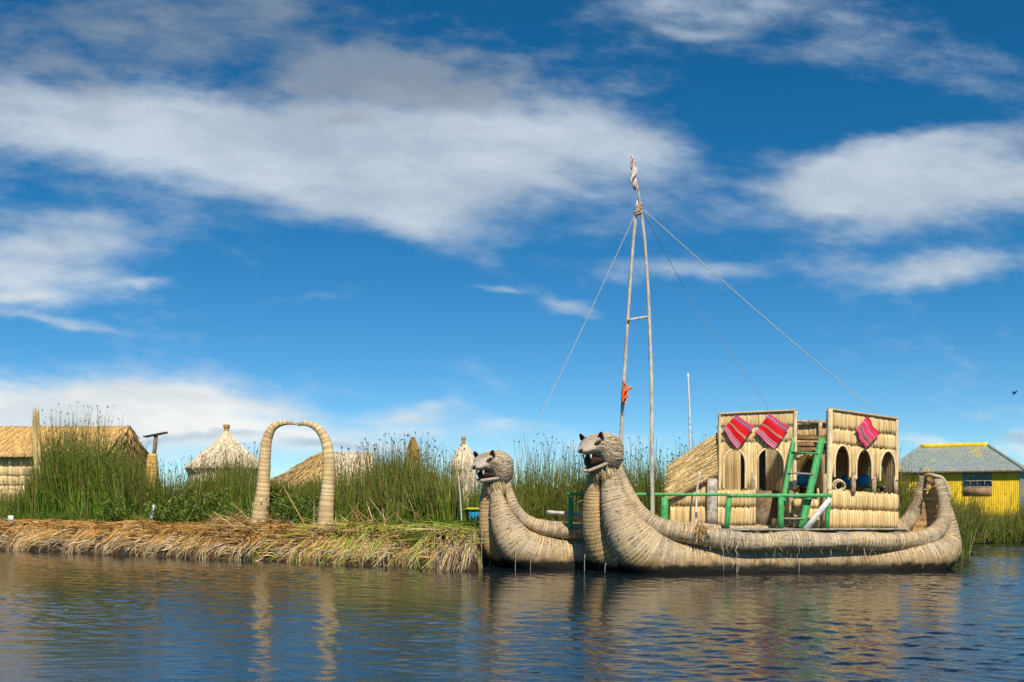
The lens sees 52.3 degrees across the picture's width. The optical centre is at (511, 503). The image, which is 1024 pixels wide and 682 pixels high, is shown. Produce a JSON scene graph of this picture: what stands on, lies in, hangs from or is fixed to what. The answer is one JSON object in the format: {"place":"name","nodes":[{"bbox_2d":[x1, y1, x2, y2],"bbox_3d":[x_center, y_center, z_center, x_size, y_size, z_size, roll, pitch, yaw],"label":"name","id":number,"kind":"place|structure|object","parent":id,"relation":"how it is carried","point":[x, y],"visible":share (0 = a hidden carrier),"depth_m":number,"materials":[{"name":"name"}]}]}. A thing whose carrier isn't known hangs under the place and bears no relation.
{"place":"outdoors","nodes":[
{"label":"outdoors","id":0,"kind":"place"},
{"bbox_2d":[0,525,488,570],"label":"reed bank","id":1,"kind":"structure","parent":0,"point":[473,565],"depth_m":29.22,"materials":[{"name":"plant"}]},
{"bbox_2d":[31,407,41,485],"bbox_3d":[-17.522,-1.364,38.502,0.468,4.372,0.279,0,0,0],"label":"straw post","id":2,"kind":"object","parent":1,"relation":"on","point":[35,426],"visible":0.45,"depth_m":38.42,"materials":[{"name":"beige wicker"}]},
{"bbox_2d":[0,425,148,499],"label":"thatched house","id":3,"kind":"structure","parent":1,"relation":"on","point":[14,446],"depth_m":42.09,"materials":[{"name":"beige wicker"}]},
{"bbox_2d":[0,402,175,520],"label":"reed bed","id":4,"kind":"object","parent":1,"relation":"on","point":[64,483],"visible":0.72,"depth_m":36.46,"materials":[{"name":"green plant"}]},
{"bbox_2d":[149,505,154,521],"bbox_3d":[-11.383,0.387,33.001,0.199,0.674,0.113,0,0,0],"label":"stake","id":5,"kind":"object","parent":1,"relation":"on","point":[152,509],"visible":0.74,"depth_m":32.96,"materials":[{"name":"white paint"}]},
{"bbox_2d":[144,432,167,486],"bbox_3d":[-12.666,-0.913,37.048,0.842,3.240,0.605,0,0,-21],"label":"lookout post","id":6,"kind":"object","parent":1,"relation":"on","point":[153,457],"visible":0.26,"depth_m":36.88,"materials":[{"name":"beige wicker"}]},
{"bbox_2d":[85,477,319,528],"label":"leafy weeds","id":7,"kind":"object","parent":1,"relation":"on","point":[214,501],"visible":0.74,"depth_m":32.13,"materials":[{"name":"green plant"}]},
{"bbox_2d":[184,424,258,486],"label":"cone hut","id":8,"kind":"object","parent":1,"relation":"on","point":[226,436],"visible":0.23,"depth_m":46.10,"materials":[{"name":"beige wicker"}]},
{"bbox_2d":[111,441,336,519],"bbox_3d":[-8.186,-0.666,34.545,10.489,3.016,6.234,0,0,37],"label":"reed bed","id":9,"kind":"object","parent":1,"relation":"on","point":[244,481],"visible":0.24,"depth_m":33.11,"materials":[{"name":"green plant"}]},
{"bbox_2d":[0,497,479,535],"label":"grass","id":10,"kind":"structure","parent":1,"relation":"on","point":[32,514],"depth_m":31.68,"materials":[{"name":"plant"}]},
{"bbox_2d":[0,485,483,571],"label":"dry straw","id":11,"kind":"object","parent":1,"relation":"on","point":[229,533],"visible":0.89,"depth_m":29.84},
{"bbox_2d":[8,515,13,523],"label":"marker block","id":12,"kind":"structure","parent":11,"relation":"on","point":[11,517],"depth_m":36.44,"materials":[{"name":"white paint"}]},
{"bbox_2d":[458,476,461,522],"bbox_3d":[-1.323,-0.097,26.602,0.111,1.211,0.035,0,0,0],"label":"stake","id":13,"kind":"object","parent":11,"relation":"on","point":[460,498],"visible":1,"depth_m":26.59,"materials":[{"name":"white paint"}]},
{"bbox_2d":[250,420,334,529],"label":"reed arch","id":14,"kind":"structure","parent":1,"relation":"on","point":[325,508],"depth_m":28.88,"materials":[{"name":"beige wicker"}]},
{"bbox_2d":[270,451,372,488],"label":"thatched hut","id":15,"kind":"object","parent":1,"relation":"on","point":[309,464],"visible":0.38,"depth_m":41.71,"materials":[{"name":"beige wicker"}]},
{"bbox_2d":[235,515,487,568],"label":"cut green reeds","id":16,"kind":"object","parent":1,"relation":"on","point":[437,526],"visible":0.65,"depth_m":26.83,"materials":[{"name":"plant"}]},
{"bbox_2d":[303,432,519,523],"bbox_3d":[-3.043,-0.737,31.250,6.339,3.158,10.233,0,0,-20],"label":"reed bed","id":17,"kind":"object","parent":1,"relation":"on","point":[395,484],"visible":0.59,"depth_m":29.07,"materials":[{"name":"green plant"}]},
{"bbox_2d":[406,437,420,470],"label":"straw spire","id":18,"kind":"structure","parent":1,"relation":"on","point":[414,443],"depth_m":37.36,"materials":[{"name":"beige wicker"}]},
{"bbox_2d":[450,437,475,504],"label":"cone hut","id":19,"kind":"object","parent":1,"relation":"on","point":[470,456],"visible":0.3,"depth_m":41.62,"materials":[{"name":"beige wicker"}]},
{"bbox_2d":[462,507,478,520],"bbox_3d":[-0.800,0.438,29.767,1.244,0.644,3.276,0,0,0],"label":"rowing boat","id":20,"kind":"object","parent":1,"relation":"on","point":[467,510],"visible":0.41,"depth_m":28.20,"materials":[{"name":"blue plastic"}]},
{"bbox_2d":[687,373,690,450],"bbox_3d":[4.799,-1.385,28.201,0.134,4.257,0.078,0,0,0],"label":"pole","id":21,"kind":"object","parent":1,"relation":"on","point":[689,414],"visible":0.48,"depth_m":28.18,"materials":[{"name":"white paint"}]},
{"bbox_2d":[0,543,1023,681],"bbox_3d":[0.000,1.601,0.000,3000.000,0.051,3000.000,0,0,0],"label":"water","id":22,"kind":"structure","parent":0,"point":[75,617],"depth_m":13.89,"materials":[{"name":"blue liquid"}]},
{"bbox_2d":[471,450,760,568],"bbox_3d":[4.542,0.325,26.781,11.285,3.280,2.001,0,0,-10],"label":"reed boat","id":23,"kind":"object","parent":22,"relation":"on","point":[507,523],"visible":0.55,"depth_m":25.55,"materials":[{"name":"wicker"}]},
{"bbox_2d":[547,510,581,517],"bbox_3d":[2.038,0.319,25.502,2.410,0.298,0.186,0,0,10],"label":"log","id":24,"kind":"object","parent":23,"relation":"on","point":[565,513],"visible":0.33,"depth_m":25.59,"materials":[{"name":"white wood"}]},
{"bbox_2d":[717,528,907,532],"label":"deck","id":25,"kind":"structure","parent":23,"relation":"on","point":[838,530],"depth_m":25.00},
{"bbox_2d":[619,167,654,513],"bbox_3d":[2.960,-3.793,25.092,0.920,8.741,0.287,0,0,25],"label":"mast","id":26,"kind":"object","parent":25,"relation":"on","point":[638,205],"visible":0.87,"depth_m":24.98,"materials":[{"name":"grey wood"}]},
{"bbox_2d":[510,213,635,482],"bbox_3d":[1.462,-3.724,25.466,3.228,6.604,0.048,0,0,17],"label":"guy rope","id":27,"kind":"object","parent":26,"relation":"attached to","point":[574,345],"visible":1,"depth_m":25.46,"materials":[{"name":"grey fabric"}]},
{"bbox_2d":[621,381,632,403],"bbox_3d":[2.756,-2.644,25.020,0.274,0.579,0.192,0,0,0],"label":"rag","id":28,"kind":"object","parent":26,"relation":"attached to","point":[624,391],"visible":1,"depth_m":25.00,"materials":[{"name":"orange fabric"}]},
{"bbox_2d":[629,155,636,190],"bbox_3d":[2.904,-7.899,24.920,0.195,0.828,0.192,0,0,0],"label":"flag","id":29,"kind":"object","parent":26,"relation":"attached to","point":[633,176],"visible":1,"depth_m":24.90,"materials":[{"name":"white fabric"}]},
{"bbox_2d":[643,213,767,409],"bbox_3d":[4.950,-4.625,26.169,4.261,4.740,0.075,0,0,-31],"label":"guy rope","id":30,"kind":"object","parent":26,"relation":"attached to","point":[699,311],"visible":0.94,"depth_m":26.03,"materials":[{"name":"fabric"}]},
{"bbox_2d":[643,209,878,414],"bbox_3d":[6.167,-4.577,25.398,6.126,4.952,0.067,0,0,-8],"label":"guy rope","id":31,"kind":"object","parent":26,"relation":"attached to","point":[758,312],"visible":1,"depth_m":25.34,"materials":[{"name":"grey fabric"}]},
{"bbox_2d":[663,432,718,523],"bbox_3d":[4.582,-0.608,26.731,1.481,2.405,1.468,0,0,5],"label":"straw lean to","id":32,"kind":"object","parent":25,"relation":"on","point":[683,471],"visible":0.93,"depth_m":26.13,"materials":[{"name":"beige wicker"}]},
{"bbox_2d":[695,472,700,521],"bbox_3d":[4.567,-0.094,25.655,0.078,1.358,0.178,0,0,-29],"label":"stick","id":33,"kind":"object","parent":25,"relation":"on","point":[696,500],"visible":0.82,"depth_m":25.68,"materials":[{"name":"white paint"}]},
{"bbox_2d":[567,493,831,530],"bbox_3d":[4.490,0.206,25.162,6.327,0.928,0.223,0,0,5],"label":"railing","id":34,"kind":"object","parent":25,"relation":"on","point":[826,505],"visible":0.84,"depth_m":25.03,"materials":[{"name":"green paint"}]},
{"bbox_2d":[694,408,898,527],"bbox_3d":[7.406,-0.834,26.721,5.158,2.994,2.743,0,0,0],"label":"straw cabin","id":35,"kind":"object","parent":25,"relation":"on","point":[753,463],"visible":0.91,"depth_m":25.86,"materials":[{"name":"beige wicker"}]},
{"bbox_2d":[722,415,753,448],"bbox_3d":[5.606,-1.753,25.844,0.784,0.872,0.045,0,0,11],"label":"striped cloth","id":36,"kind":"object","parent":35,"relation":"hanging from","point":[736,429],"visible":1,"depth_m":25.84,"materials":[{"name":"red fabric"}]},
{"bbox_2d":[756,491,777,524],"bbox_3d":[6.465,0.144,26.450,0.626,0.913,0.052,0,0,0],"label":"door","id":37,"kind":"structure","parent":35,"relation":"in","point":[766,508],"depth_m":26.43,"materials":[{"name":"brown wood"}]},
{"bbox_2d":[755,414,789,448],"bbox_3d":[6.415,-1.767,25.717,0.856,0.892,0.058,0,0,10],"label":"striped cloth","id":38,"kind":"object","parent":35,"relation":"hanging from","point":[771,431],"visible":1,"depth_m":25.71,"materials":[{"name":"red fabric"}]},
{"bbox_2d":[797,472,809,485],"bbox_3d":[7.484,-0.617,26.745,0.527,0.385,0.382,0,0,0],"label":"tarpaulin bundle","id":39,"kind":"object","parent":35,"relation":"on","point":[802,480],"visible":0.64,"depth_m":26.61,"materials":[{"name":"blue plastic"}]},
{"bbox_2d":[832,457,842,485],"bbox_3d":[8.253,-0.805,26.547,0.352,0.727,0.346,0,0,0],"label":"straw sheaf","id":40,"kind":"object","parent":35,"relation":"on","point":[839,462],"visible":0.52,"depth_m":26.45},
{"bbox_2d":[832,479,845,490],"bbox_3d":[8.061,-0.440,25.721,0.326,0.321,0.143,0,0,0],"label":"rope coil","id":41,"kind":"object","parent":35,"relation":"on","point":[843,488],"visible":1,"depth_m":25.71,"materials":[{"name":"beige fabric"}]},
{"bbox_2d":[842,475,850,485],"bbox_3d":[8.624,-0.577,26.954,0.243,0.299,0.240,0,0,33],"label":"tarpaulin bundle","id":42,"kind":"object","parent":35,"relation":"on","point":[845,480],"visible":0.59,"depth_m":26.85,"materials":[{"name":"blue plastic"}]},
{"bbox_2d":[856,474,869,485],"bbox_3d":[9.036,-0.587,26.806,0.337,0.321,0.311,0,0,30],"label":"tarpaulin bundle","id":43,"kind":"object","parent":35,"relation":"on","point":[863,479],"visible":0.98,"depth_m":26.70,"materials":[{"name":"blue plastic"}]},
{"bbox_2d":[855,417,878,447],"bbox_3d":[8.720,-1.741,25.599,0.668,0.782,0.048,0,0,-14],"label":"striped cloth","id":44,"kind":"object","parent":35,"relation":"hanging from","point":[867,432],"visible":1,"depth_m":25.59,"materials":[{"name":"pink fabric"}]},
{"bbox_2d":[776,435,824,527],"bbox_3d":[6.960,-0.532,25.357,1.353,2.298,0.683,0,0,-41],"label":"ladder","id":45,"kind":"object","parent":25,"relation":"on","point":[813,474],"visible":0.9,"depth_m":25.34,"materials":[{"name":"green paint"}]},
{"bbox_2d":[465,426,971,530],"bbox_3d":[5.524,-0.370,31.549,16.947,4.026,8.026,0,0,0],"label":"reed bed","id":46,"kind":"object","parent":22,"relation":"on","point":[538,500],"visible":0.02,"depth_m":30.50,"materials":[{"name":"green plant"}]},
{"bbox_2d":[577,432,963,573],"bbox_3d":[6.280,0.260,24.904,9.676,3.812,2.280,0,0,-10],"label":"reed boat","id":47,"kind":"object","parent":22,"relation":"on","point":[624,529],"visible":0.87,"depth_m":24.14,"materials":[{"name":"wicker"}]},
{"bbox_2d":[0,0,1023,493],"label":"sky","id":48,"kind":"structure","parent":0,"point":[356,220],"materials":[{"name":"blue"}]},
{"bbox_2d":[959,539,1023,557],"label":"marsh ground","id":49,"kind":"structure","parent":0,"point":[993,542],"depth_m":41.86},
{"bbox_2d":[883,443,1023,558],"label":"reed bed","id":50,"kind":"object","parent":49,"relation":"on","point":[975,525],"visible":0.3,"depth_m":41.98,"materials":[{"name":"green plant"}]},
{"bbox_2d":[899,442,1023,515],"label":"yellow house","id":51,"kind":"structure","parent":49,"relation":"on","point":[998,473],"depth_m":57.64,"materials":[{"name":"paint"}]},
{"bbox_2d":[962,473,991,486],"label":"window","id":52,"kind":"structure","parent":51,"relation":"in","point":[985,479],"depth_m":57.23,"materials":[{"name":"blue glass"}]}
]}

